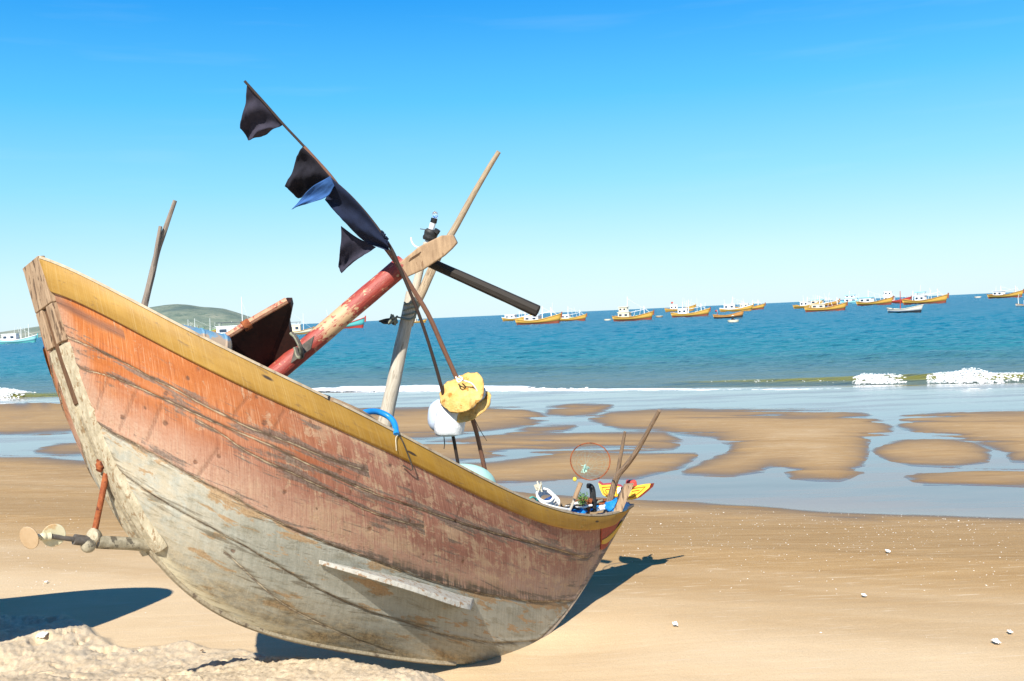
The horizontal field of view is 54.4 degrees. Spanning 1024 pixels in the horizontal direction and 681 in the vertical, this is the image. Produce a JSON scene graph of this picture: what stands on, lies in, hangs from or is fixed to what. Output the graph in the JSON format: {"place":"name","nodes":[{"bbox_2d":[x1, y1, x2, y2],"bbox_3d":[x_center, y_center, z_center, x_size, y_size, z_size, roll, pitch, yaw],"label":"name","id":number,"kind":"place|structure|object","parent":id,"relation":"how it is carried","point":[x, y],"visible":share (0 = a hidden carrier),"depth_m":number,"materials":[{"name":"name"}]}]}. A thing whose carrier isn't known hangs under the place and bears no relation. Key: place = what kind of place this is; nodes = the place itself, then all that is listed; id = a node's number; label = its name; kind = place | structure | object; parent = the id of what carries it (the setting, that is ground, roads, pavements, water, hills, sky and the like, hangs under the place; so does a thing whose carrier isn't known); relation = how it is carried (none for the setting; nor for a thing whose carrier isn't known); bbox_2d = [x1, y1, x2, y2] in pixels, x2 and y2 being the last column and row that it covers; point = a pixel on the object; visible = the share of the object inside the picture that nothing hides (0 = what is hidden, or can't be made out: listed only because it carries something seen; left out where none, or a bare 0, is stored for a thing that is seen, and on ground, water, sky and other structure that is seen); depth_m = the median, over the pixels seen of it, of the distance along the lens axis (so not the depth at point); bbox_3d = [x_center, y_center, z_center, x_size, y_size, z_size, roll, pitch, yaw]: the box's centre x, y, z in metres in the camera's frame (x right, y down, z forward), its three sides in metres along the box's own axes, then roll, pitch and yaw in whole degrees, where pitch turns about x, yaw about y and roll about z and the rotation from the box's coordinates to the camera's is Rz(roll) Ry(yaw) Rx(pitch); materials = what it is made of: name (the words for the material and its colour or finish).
{"place":"outdoors","nodes":[
{"label":"outdoors","id":0,"kind":"place"},
{"bbox_2d":[0,304,249,338],"bbox_3d":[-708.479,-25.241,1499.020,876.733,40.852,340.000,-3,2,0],"label":"hills","id":1,"kind":"structure","parent":0,"point":[185,314],"depth_m":1390.80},
{"bbox_2d":[0,402,1023,680],"bbox_3d":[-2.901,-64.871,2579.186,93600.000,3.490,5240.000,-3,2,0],"label":"beach","id":2,"kind":"structure","parent":0,"point":[758,604],"depth_m":8.14,"materials":[{"name":"beige sand"}]},
{"bbox_2d":[36,632,48,637],"bbox_3d":[-3.299,2.064,6.989,0.070,0.025,0.065,-3,2,0],"label":"litter scrap","id":3,"kind":"object","parent":2,"relation":"on","point":[41,634],"visible":1,"depth_m":6.98,"materials":[{"name":"white paper"}]},
{"bbox_2d":[19,256,653,665],"bbox_3d":[-0.614,0.799,6.171,4.486,2.657,1.650,-4,2,-32],"label":"fishing boat","id":4,"kind":"object","parent":2,"relation":"on","point":[245,492],"visible":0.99,"depth_m":5.06,"materials":[{"name":"paint"}]},
{"bbox_2d":[141,200,176,306],"bbox_3d":[-1.927,-0.430,5.384,0.264,0.651,0.054,-2,2,9],"label":"forked stick","id":5,"kind":"object","parent":4,"relation":"on","point":[161,235],"visible":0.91,"depth_m":5.38,"materials":[{"name":"wood"}]},
{"bbox_2d":[181,324,231,349],"bbox_3d":[-1.627,0.033,5.210,0.306,0.242,0.193,-4,2,-36],"label":"drum","id":6,"kind":"object","parent":4,"relation":"on","point":[223,339],"visible":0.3,"depth_m":5.19,"materials":[{"name":"blue plastic"}]},
{"bbox_2d":[322,394,375,419],"bbox_3d":[-0.833,0.360,5.153,0.088,0.213,0.413,-2,2,34],"label":"bamboo stick","id":7,"kind":"object","parent":4,"relation":"on","point":[351,406],"visible":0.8,"depth_m":5.10,"materials":[{"name":"beige wood"}]},
{"bbox_2d":[240,80,490,469],"bbox_3d":[-0.791,-0.223,5.967,1.509,2.550,0.376,-3,2,-26],"label":"marker flag pole","id":8,"kind":"object","parent":4,"relation":"on","point":[466,396],"visible":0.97,"depth_m":5.89,"materials":[{"name":"black fabric"}]},
{"bbox_2d":[292,176,465,463],"bbox_3d":[-0.756,-0.066,5.995,1.015,1.785,0.405,-4,2,-33],"label":"marker flag pole","id":9,"kind":"object","parent":4,"relation":"on","point":[349,210],"visible":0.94,"depth_m":5.86,"materials":[{"name":"black fabric"}]},
{"bbox_2d":[363,408,398,435],"bbox_3d":[-0.702,0.434,5.290,0.211,0.150,0.117,-3,2,0],"label":"hose","id":10,"kind":"object","parent":4,"relation":"on","point":[390,418],"visible":0.81,"depth_m":5.29,"materials":[{"name":"blue plastic"}]},
{"bbox_2d":[225,235,539,375],"bbox_3d":[-0.838,-0.175,5.989,2.041,0.908,0.377,-3,2,-18],"label":"rudder","id":11,"kind":"object","parent":4,"relation":"attached to","point":[268,337],"visible":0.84,"depth_m":5.91,"materials":[{"name":"wood"}]},
{"bbox_2d":[378,211,439,427],"bbox_3d":[-0.676,-0.088,6.417,0.488,1.481,0.175,-3,2,-9],"label":"mast","id":12,"kind":"object","parent":4,"relation":"in","point":[393,382],"visible":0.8,"depth_m":6.40,"materials":[{"name":"grey wood"}]},
{"bbox_2d":[412,150,500,325],"bbox_3d":[-0.383,-0.647,6.413,0.699,1.091,0.113,-2,2,11],"label":"pole","id":13,"kind":"object","parent":12,"relation":"attached to","point":[426,282],"visible":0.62,"depth_m":6.41,"materials":[{"name":"brown wood"}]},
{"bbox_2d":[461,464,495,482],"bbox_3d":[-0.275,0.860,6.138,0.404,0.221,0.269,-4,2,-43],"label":"upturned basin","id":14,"kind":"object","parent":4,"relation":"in","point":[485,473],"visible":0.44,"depth_m":6.08,"materials":[{"name":"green plastic"}]},
{"bbox_2d":[534,481,569,510],"bbox_3d":[0.272,1.053,6.733,0.243,0.226,0.175,-3,2,0],"label":"rope coil","id":15,"kind":"object","parent":4,"relation":"on","point":[551,499],"visible":0.94,"depth_m":6.71,"materials":[{"name":"white fabric"}]},
{"bbox_2d":[560,502,585,509],"bbox_3d":[0.455,1.227,7.264,0.085,0.155,0.641,-2,2,31],"label":"tangled rope","id":16,"kind":"object","parent":4,"relation":"on","point":[574,507],"visible":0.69,"depth_m":7.21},
{"bbox_2d":[571,508,585,513],"bbox_3d":[0.463,1.270,7.298,0.142,0.096,0.145,-4,2,-32],"label":"tarpaulin","id":17,"kind":"object","parent":4,"relation":"on","point":[581,510],"visible":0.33,"depth_m":7.26,"materials":[{"name":"blue plastic"}]},
{"bbox_2d":[566,504,591,508],"bbox_3d":[0.457,1.214,7.253,0.034,0.062,0.392,-1,2,42],"label":"rope","id":18,"kind":"object","parent":4,"relation":"on","point":[586,506],"visible":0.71,"depth_m":7.33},
{"bbox_2d":[578,492,587,504],"bbox_3d":[0.507,1.164,7.336,0.131,0.116,0.092,-1,2,36],"label":"seaweed tuft","id":19,"kind":"object","parent":4,"relation":"on","point":[580,498],"visible":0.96,"depth_m":7.33,"materials":[{"name":"green plant"}]},
{"bbox_2d":[570,442,610,510],"bbox_3d":[0.549,0.993,7.199,0.334,0.503,0.211,-3,2,0],"label":"landing net","id":20,"kind":"object","parent":4,"relation":"on","point":[579,485],"visible":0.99,"depth_m":7.16,"materials":[{"name":"metal"}]},
{"bbox_2d":[586,483,596,513],"bbox_3d":[0.583,1.197,7.440,0.070,0.246,0.128,-2,2,26],"label":"hooked post","id":21,"kind":"object","parent":4,"relation":"on","point":[592,498],"visible":0.91,"depth_m":7.45,"materials":[{"name":"metal"}]},
{"bbox_2d":[604,498,629,511],"bbox_3d":[0.794,1.260,7.582,0.174,0.123,0.187,-2,2,32],"label":"tarpaulin","id":22,"kind":"object","parent":4,"relation":"on","point":[609,506],"visible":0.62,"depth_m":7.53,"materials":[{"name":"blue plastic"}]},
{"bbox_2d":[603,409,660,513],"bbox_3d":[0.886,0.947,7.386,0.076,0.909,0.654,-4,2,-40],"label":"forked stick","id":23,"kind":"object","parent":4,"relation":"on","point":[620,470],"visible":0.96,"depth_m":7.43,"materials":[{"name":"brown wood"}]},
{"bbox_2d":[0,383,1023,517],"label":"tidal pools","id":24,"kind":"object","parent":2,"relation":"on","point":[880,486],"visible":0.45,"depth_m":18.67,"materials":[{"name":"liquid"}]},
{"bbox_2d":[9,510,1019,654],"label":"shell fragments","id":25,"kind":"object","parent":2,"relation":"on","point":[786,554],"visible":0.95,"depth_m":9.13,"materials":[{"name":"white"}]},
{"bbox_2d":[991,638,1000,643],"bbox_3d":[3.022,1.875,6.215,0.041,0.019,0.060,-3,2,0],"label":"litter scrap","id":26,"kind":"object","parent":2,"relation":"on","point":[995,640],"visible":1,"depth_m":6.21,"materials":[{"name":"white paper"}]},
{"bbox_2d":[0,292,1023,397],"bbox_3d":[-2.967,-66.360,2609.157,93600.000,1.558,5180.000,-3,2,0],"label":"sea","id":27,"kind":"structure","parent":0,"point":[780,344],"depth_m":67.47,"materials":[{"name":"liquid"}]},
{"bbox_2d":[0,324,37,343],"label":"moored boat","id":28,"kind":"object","parent":27,"relation":"on","point":[9,338],"visible":0.97,"depth_m":401.23,"materials":[{"name":"teal paint"}]},
{"bbox_2d":[215,297,247,332],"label":"moored boat","id":29,"kind":"object","parent":27,"relation":"on","point":[222,329],"visible":0.11,"depth_m":234.09,"materials":[{"name":"white paint"}]},
{"bbox_2d":[291,315,313,333],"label":"moored boat","id":30,"kind":"object","parent":27,"relation":"on","point":[296,328],"visible":0.62,"depth_m":265.38,"materials":[{"name":"beige paint"}]},
{"bbox_2d":[326,310,365,328],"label":"moored boat","id":31,"kind":"object","parent":27,"relation":"on","point":[359,323],"visible":0.23,"depth_m":398.21,"materials":[{"name":"teal paint"}]},
{"bbox_2d":[414,318,426,322],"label":"moored boat","id":32,"kind":"object","parent":27,"relation":"on","point":[417,321],"visible":0.33,"depth_m":596.64,"materials":[{"name":"yellow paint"}]},
{"bbox_2d":[0,367,1023,397],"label":"surf foam","id":33,"kind":"object","parent":27,"relation":"on","point":[881,379],"visible":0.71,"depth_m":33.87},
{"bbox_2d":[501,311,531,320],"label":"moored boat","id":34,"kind":"object","parent":27,"relation":"on","point":[512,317],"visible":0.62,"depth_m":408.34,"materials":[{"name":"yellow paint"}]},
{"bbox_2d":[514,303,561,324],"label":"moored boat","id":35,"kind":"object","parent":27,"relation":"on","point":[529,320],"visible":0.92,"depth_m":251.87,"materials":[{"name":"yellow paint"}]},
{"bbox_2d":[560,308,586,320],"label":"moored boat","id":36,"kind":"object","parent":27,"relation":"on","point":[566,317],"visible":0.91,"depth_m":291.48,"materials":[{"name":"yellow paint"}]},
{"bbox_2d":[612,298,653,320],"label":"moored boat","id":37,"kind":"object","parent":27,"relation":"on","point":[624,314],"visible":0.93,"depth_m":240.01,"materials":[{"name":"yellow paint"}]},
{"bbox_2d":[664,301,695,311],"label":"moored boat","id":38,"kind":"object","parent":27,"relation":"on","point":[673,308],"visible":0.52,"depth_m":576.81,"materials":[{"name":"yellow paint"}]},
{"bbox_2d":[671,300,710,317],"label":"moored boat","id":39,"kind":"object","parent":27,"relation":"on","point":[683,312],"visible":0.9,"depth_m":263.76,"materials":[{"name":"yellow paint"}]},
{"bbox_2d":[713,310,743,318],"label":"moored boat","id":40,"kind":"object","parent":27,"relation":"on","point":[737,314],"visible":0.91,"depth_m":205.24,"materials":[{"name":"orange paint"}]},
{"bbox_2d":[719,297,753,311],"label":"moored boat","id":41,"kind":"object","parent":27,"relation":"on","point":[731,307],"visible":0.94,"depth_m":380.13,"materials":[{"name":"yellow paint"}]},
{"bbox_2d":[736,300,765,309],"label":"moored boat","id":42,"kind":"object","parent":27,"relation":"on","point":[758,306],"visible":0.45,"depth_m":441.03,"materials":[{"name":"yellow paint"}]},
{"bbox_2d":[793,298,821,308],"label":"moored boat","id":43,"kind":"object","parent":27,"relation":"on","point":[803,303],"visible":0.73,"depth_m":386.66,"materials":[{"name":"yellow paint"}]},
{"bbox_2d":[810,292,839,305],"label":"moored boat","id":44,"kind":"object","parent":27,"relation":"on","point":[827,304],"visible":0.34,"depth_m":442.35,"materials":[{"name":"paint"}]},
{"bbox_2d":[804,296,847,311],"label":"moored boat","id":45,"kind":"object","parent":27,"relation":"on","point":[822,307],"visible":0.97,"depth_m":253.78,"materials":[{"name":"yellow paint"}]},
{"bbox_2d":[840,294,863,303],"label":"moored boat","id":46,"kind":"object","parent":27,"relation":"on","point":[849,298],"visible":0.63,"depth_m":607.72,"materials":[{"name":"teal paint"}]},
{"bbox_2d":[855,292,893,305],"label":"moored boat","id":47,"kind":"object","parent":27,"relation":"on","point":[865,301],"visible":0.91,"depth_m":384.51,"materials":[{"name":"yellow paint"}]},
{"bbox_2d":[883,291,911,302],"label":"moored boat","id":48,"kind":"object","parent":27,"relation":"on","point":[887,294],"visible":0.54,"depth_m":450.50,"materials":[{"name":"red paint"}]},
{"bbox_2d":[887,295,922,312],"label":"moored boat","id":49,"kind":"object","parent":27,"relation":"on","point":[917,309],"visible":0.95,"depth_m":175.62,"materials":[{"name":"paint"}]},
{"bbox_2d":[902,285,948,304],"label":"moored boat","id":50,"kind":"object","parent":27,"relation":"on","point":[921,299],"visible":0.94,"depth_m":340.50,"materials":[{"name":"yellow paint"}]},
{"bbox_2d":[987,286,1023,298],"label":"moored boat","id":51,"kind":"object","parent":27,"relation":"on","point":[1000,294],"visible":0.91,"depth_m":476.43,"materials":[{"name":"yellow paint"}]},
{"bbox_2d":[0,0,1023,331],"label":"sky","id":52,"kind":"structure","parent":0,"point":[654,153],"materials":[{"name":"blue"}]}
]}

